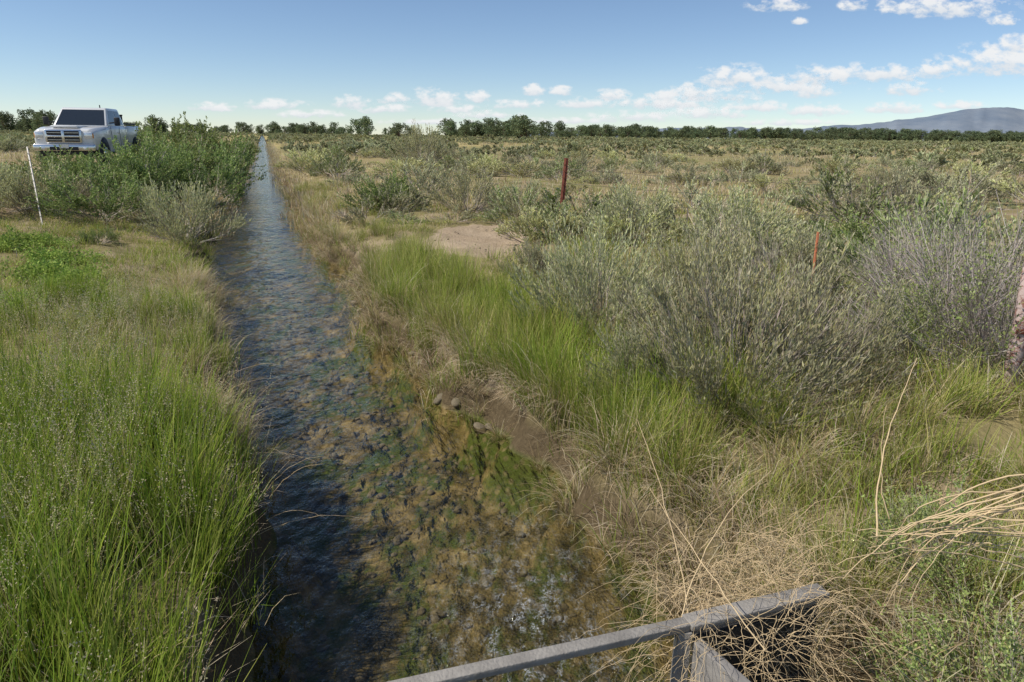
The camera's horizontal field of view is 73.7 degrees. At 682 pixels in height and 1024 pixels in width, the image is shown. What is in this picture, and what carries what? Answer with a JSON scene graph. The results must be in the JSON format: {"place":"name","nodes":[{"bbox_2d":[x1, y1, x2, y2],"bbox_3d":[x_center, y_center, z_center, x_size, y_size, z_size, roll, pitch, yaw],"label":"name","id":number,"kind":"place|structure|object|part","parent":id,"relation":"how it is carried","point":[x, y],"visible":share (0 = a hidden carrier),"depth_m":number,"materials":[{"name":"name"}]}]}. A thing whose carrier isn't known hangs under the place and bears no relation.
{"place":"outdoors","nodes":[
{"label":"outdoors","id":0,"kind":"place"},
{"bbox_2d":[207,136,655,681],"bbox_3d":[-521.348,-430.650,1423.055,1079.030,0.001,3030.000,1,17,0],"label":"ditch water","id":1,"kind":"structure","parent":0,"point":[264,153],"depth_m":11.03,"materials":[{"name":"liquid"}]},
{"bbox_2d":[221,225,619,681],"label":"stones","id":2,"kind":"object","parent":1,"relation":"in","point":[349,673],"visible":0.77,"depth_m":5.12,"materials":[{"name":"grey stone"}]},
{"bbox_2d":[0,133,1023,681],"bbox_3d":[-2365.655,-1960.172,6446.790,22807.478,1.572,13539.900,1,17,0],"label":"ground","id":3,"kind":"structure","parent":0,"point":[284,641],"depth_m":4.83,"materials":[{"name":"brown soil"}]},
{"bbox_2d":[0,155,57,211],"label":"rabbitbrush","id":4,"kind":"object","parent":3,"relation":"on","point":[11,179],"visible":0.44,"depth_m":13.57,"materials":[{"name":"green plant"}]},
{"bbox_2d":[26,147,43,224],"bbox_3d":[-9.218,-2.928,13.208,0.033,1.586,1.375,-11,20,-34],"label":"fence post","id":5,"kind":"object","parent":3,"relation":"on","point":[34,184],"visible":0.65,"depth_m":13.25,"materials":[{"name":"metal"}]},
{"bbox_2d":[0,157,86,213],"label":"rabbitbrush","id":6,"kind":"object","parent":3,"relation":"on","point":[6,196],"visible":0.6,"depth_m":13.67,"materials":[{"name":"green plant"}]},
{"bbox_2d":[4,167,99,210],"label":"rabbitbrush","id":7,"kind":"object","parent":3,"relation":"on","point":[79,187],"visible":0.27,"depth_m":14.50,"materials":[{"name":"green plant"}]},
{"bbox_2d":[0,147,104,181],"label":"greasewood bush","id":8,"kind":"object","parent":3,"relation":"on","point":[70,157],"visible":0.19,"depth_m":17.55,"materials":[{"name":"green plant"}]},
{"bbox_2d":[19,144,138,193],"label":"greasewood bush","id":9,"kind":"object","parent":3,"relation":"on","point":[56,160],"visible":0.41,"depth_m":15.85,"materials":[{"name":"green plant"}]},
{"bbox_2d":[33,105,140,165],"bbox_3d":[-16.342,-8.002,26.586,2.590,2.246,6.020,-3,17,-12],"label":"pickup truck","id":10,"kind":"object","parent":3,"relation":"on","point":[77,129],"visible":0.88,"depth_m":25.09,"materials":[{"name":"white paint"}]},
{"bbox_3d":[-15.435,-8.591,26.261,0.141,0.508,1.062,-3,17,-12],"label":"front door window left","id":11,"kind":"part","parent":10,"relation":"part of","materials":[{"name":"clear glass"}]},
{"bbox_3d":[-15.606,-8.809,26.979,0.141,0.508,0.702,-3,17,-12],"label":"rear door window left","id":12,"kind":"part","parent":10,"relation":"part of","materials":[{"name":"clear glass"}]},
{"bbox_2d":[63,226,122,245],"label":"greasewood bush","id":13,"kind":"object","parent":3,"relation":"on","point":[110,235],"visible":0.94,"depth_m":11.57,"materials":[{"name":"green plant"}]},
{"bbox_2d":[20,156,175,225],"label":"greasewood bush","id":14,"kind":"object","parent":3,"relation":"on","point":[52,205],"visible":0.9,"depth_m":13.44,"materials":[{"name":"green plant"}]},
{"bbox_2d":[67,126,192,202],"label":"greasewood bush","id":15,"kind":"object","parent":3,"relation":"on","point":[149,164],"visible":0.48,"depth_m":16.75,"materials":[{"name":"green plant"}]},
{"bbox_2d":[99,176,191,225],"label":"rabbitbrush","id":16,"kind":"object","parent":3,"relation":"on","point":[138,200],"visible":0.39,"depth_m":14.20,"materials":[{"name":"green plant"}]},
{"bbox_2d":[89,131,216,200],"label":"greasewood bush","id":17,"kind":"object","parent":3,"relation":"on","point":[177,167],"visible":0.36,"depth_m":17.87,"materials":[{"name":"green plant"}]},
{"bbox_2d":[110,117,228,179],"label":"greasewood bush","id":18,"kind":"object","parent":3,"relation":"on","point":[210,163],"visible":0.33,"depth_m":22.54,"materials":[{"name":"green plant"}]},
{"bbox_2d":[111,111,230,157],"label":"greasewood bush","id":19,"kind":"object","parent":3,"relation":"on","point":[201,132],"visible":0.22,"depth_m":28.51,"materials":[{"name":"green plant"}]},
{"bbox_2d":[132,172,251,244],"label":"rabbitbrush","id":20,"kind":"object","parent":3,"relation":"on","point":[198,217],"visible":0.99,"depth_m":12.69,"materials":[{"name":"green plant"}]},
{"bbox_2d":[160,134,254,208],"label":"greasewood bush","id":21,"kind":"object","parent":3,"relation":"on","point":[227,177],"visible":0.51,"depth_m":18.64,"materials":[{"name":"green plant"}]},
{"bbox_2d":[175,119,263,169],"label":"greasewood bush","id":22,"kind":"object","parent":3,"relation":"on","point":[253,146],"visible":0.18,"depth_m":35.31,"materials":[{"name":"green plant"}]},
{"bbox_2d":[192,129,266,183],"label":"greasewood bush","id":23,"kind":"object","parent":3,"relation":"on","point":[239,163],"visible":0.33,"depth_m":27.44,"materials":[{"name":"green plant"}]},
{"bbox_2d":[334,165,424,213],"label":"greasewood bush","id":24,"kind":"object","parent":3,"relation":"on","point":[373,189],"visible":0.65,"depth_m":16.58,"materials":[{"name":"green plant"}]},
{"bbox_2d":[385,119,451,163],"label":"sagebrush","id":25,"kind":"object","parent":3,"relation":"on","point":[418,141],"visible":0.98,"depth_m":41.51,"materials":[{"name":"green plant"}]},
{"bbox_2d":[413,160,514,213],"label":"rabbitbrush","id":26,"kind":"object","parent":3,"relation":"on","point":[462,181],"visible":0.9,"depth_m":16.54,"materials":[{"name":"green plant"}]},
{"bbox_2d":[0,136,1023,681],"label":"grass","id":27,"kind":"structure","parent":3,"relation":"on","point":[126,428],"depth_m":4.16,"materials":[{"name":"green plant"}]},
{"bbox_2d":[0,168,1023,681],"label":"dry grass","id":28,"kind":"structure","parent":3,"relation":"on","point":[722,508],"depth_m":4.05,"materials":[{"name":"beige plant"}]},
{"bbox_2d":[0,107,1023,142],"bbox_3d":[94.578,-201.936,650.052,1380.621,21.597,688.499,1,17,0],"label":"distant trees","id":29,"kind":"object","parent":3,"relation":"on","point":[517,126],"visible":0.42,"depth_m":713.72,"materials":[{"name":"green plant"}]},
{"bbox_2d":[495,237,563,281],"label":"rabbitbrush","id":30,"kind":"object","parent":3,"relation":"on","point":[530,254],"visible":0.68,"depth_m":8.80,"materials":[{"name":"green plant"}]},
{"bbox_2d":[487,171,573,219],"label":"rabbitbrush","id":31,"kind":"object","parent":3,"relation":"on","point":[534,185],"visible":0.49,"depth_m":15.19,"materials":[{"name":"green plant"}]},
{"bbox_2d":[559,158,568,224],"bbox_3d":[0.985,-2.748,13.280,0.081,1.570,0.421,7,18,20],"label":"fence post","id":32,"kind":"object","parent":3,"relation":"on","point":[564,179],"visible":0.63,"depth_m":13.23,"materials":[{"name":"brown wood"}]},
{"bbox_2d":[566,169,977,219],"bbox_3d":[11.717,-2.026,10.767,22.029,0.867,1.297,6,17,17],"label":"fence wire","id":33,"kind":"object","parent":32,"relation":"attached to","point":[776,198],"visible":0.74,"depth_m":12.76,"materials":[{"name":"grey metal"}]},
{"bbox_2d":[504,193,690,342],"bbox_3d":[0.906,-0.657,6.381,1.783,1.406,1.669,-14,22,-40],"label":"rabbitbrush","id":34,"kind":"object","parent":3,"relation":"on","point":[587,278],"visible":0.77,"depth_m":6.29,"materials":[{"name":"green plant"}]},
{"bbox_2d":[387,583,829,681],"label":"headgate","id":35,"kind":"object","parent":3,"relation":"on","point":[710,667],"visible":0.84,"depth_m":2.43,"materials":[{"name":"metal"}]},
{"bbox_2d":[206,282,1023,681],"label":"dry stalks","id":36,"kind":"object","parent":3,"relation":"on","point":[688,586],"visible":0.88,"depth_m":2.52,"materials":[{"name":"plant"}]},
{"bbox_2d":[579,175,680,246],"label":"rabbitbrush","id":37,"kind":"object","parent":3,"relation":"on","point":[625,203],"visible":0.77,"depth_m":11.68,"materials":[{"name":"green plant"}]},
{"bbox_2d":[577,314,738,410],"bbox_3d":[1.062,0.144,5.034,1.192,0.770,1.140,15,22,39],"label":"rabbitbrush","id":38,"kind":"object","parent":3,"relation":"on","point":[616,355],"visible":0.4,"depth_m":4.92,"materials":[{"name":"green plant"}]},
{"bbox_2d":[609,202,771,319],"bbox_3d":[1.950,-0.879,7.324,1.678,1.310,1.571,8,18,22],"label":"rabbitbrush","id":39,"kind":"object","parent":3,"relation":"on","point":[665,266],"visible":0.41,"depth_m":7.08,"materials":[{"name":"green plant"}]},
{"bbox_2d":[665,176,808,254],"bbox_3d":[3.560,-2.024,11.046,2.272,1.297,2.083,11,20,31],"label":"rabbitbrush","id":40,"kind":"object","parent":3,"relation":"on","point":[746,208],"visible":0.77,"depth_m":10.72,"materials":[{"name":"green plant"}]},
{"bbox_2d":[607,210,880,432],"bbox_3d":[1.667,-0.171,4.744,2.045,1.430,1.915,3,17,9],"label":"rabbitbrush","id":41,"kind":"object","parent":3,"relation":"on","point":[732,315],"visible":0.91,"depth_m":4.69,"materials":[{"name":"green plant"}]},
{"bbox_2d":[704,209,875,314],"bbox_3d":[3.051,-0.893,7.465,1.951,1.185,1.866,-10,20,-32],"label":"rabbitbrush","id":42,"kind":"object","parent":3,"relation":"on","point":[809,251],"visible":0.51,"depth_m":7.12,"materials":[{"name":"green plant"}]},
{"bbox_2d":[810,232,818,287],"bbox_3d":[2.945,-0.469,6.734,0.020,1.198,0.136,5,17,15],"label":"fence post","id":43,"kind":"object","parent":3,"relation":"on","point":[815,251],"visible":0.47,"depth_m":6.64,"materials":[{"name":"brown metal"}]},
{"bbox_2d":[728,247,928,404],"bbox_3d":[2.385,-0.137,5.204,1.452,1.126,1.517,15,22,40],"label":"rabbitbrush","id":44,"kind":"object","parent":3,"relation":"on","point":[888,345],"visible":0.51,"depth_m":5.06,"materials":[{"name":"green plant"}]},
{"bbox_2d":[803,200,913,260],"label":"rabbitbrush","id":45,"kind":"object","parent":3,"relation":"on","point":[856,228],"visible":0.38,"depth_m":10.65,"materials":[{"name":"green plant"}]},
{"bbox_2d":[844,160,914,200],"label":"rabbitbrush","id":46,"kind":"object","parent":3,"relation":"on","point":[876,175],"visible":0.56,"depth_m":20.94,"materials":[{"name":"green plant"}]},
{"bbox_2d":[827,147,1023,400],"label":"greasewood bush","id":47,"kind":"object","parent":3,"relation":"on","point":[984,291],"visible":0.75,"depth_m":5.23,"materials":[{"name":"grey plant"}]},
{"bbox_2d":[829,457,1023,639],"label":"greasewood bush","id":48,"kind":"object","parent":3,"relation":"on","point":[922,514],"visible":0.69,"depth_m":3.06,"materials":[{"name":"green plant"}]},
{"bbox_2d":[845,248,1007,376],"bbox_3d":[3.466,-0.266,5.760,1.221,1.023,1.325,3,17,8],"label":"greasewood bush","id":49,"kind":"object","parent":3,"relation":"on","point":[915,325],"visible":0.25,"depth_m":5.60,"materials":[{"name":"green plant"}]},
{"bbox_2d":[833,194,1023,339],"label":"greasewood bush","id":50,"kind":"object","parent":3,"relation":"on","point":[892,260],"visible":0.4,"depth_m":6.90,"materials":[{"name":"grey plant"}]},
{"bbox_2d":[845,579,1023,681],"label":"greasewood bush","id":51,"kind":"object","parent":3,"relation":"on","point":[1011,643],"visible":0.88,"depth_m":2.62,"materials":[{"name":"green plant"}]},
{"bbox_2d":[1000,262,1023,395],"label":"corner fence post","id":52,"kind":"object","parent":3,"relation":"on","point":[1019,348],"visible":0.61,"depth_m":4.85,"materials":[{"name":"wood"}]},
{"bbox_2d":[0,129,1023,301],"bbox_3d":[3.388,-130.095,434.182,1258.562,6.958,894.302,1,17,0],"label":"sagebrush field","id":53,"kind":"structure","parent":0,"point":[837,165],"depth_m":28.83,"materials":[{"name":"green plant"}]},
{"bbox_2d":[0,0,1023,134],"label":"sky","id":54,"kind":"structure","parent":0,"point":[139,59],"materials":[{"name":"blue"}]},
{"bbox_2d":[194,0,1023,125],"bbox_3d":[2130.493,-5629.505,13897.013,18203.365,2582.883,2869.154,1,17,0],"label":"cloud","id":55,"kind":"structure","parent":0,"point":[1012,58],"depth_m":13340.00,"materials":[{"name":"white"}]},
{"bbox_2d":[462,107,1023,139],"bbox_3d":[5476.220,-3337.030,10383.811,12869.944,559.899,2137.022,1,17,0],"label":"mountain range","id":56,"kind":"structure","parent":0,"point":[1005,119],"depth_m":10948.91,"materials":[{"name":"stone"}]}
]}

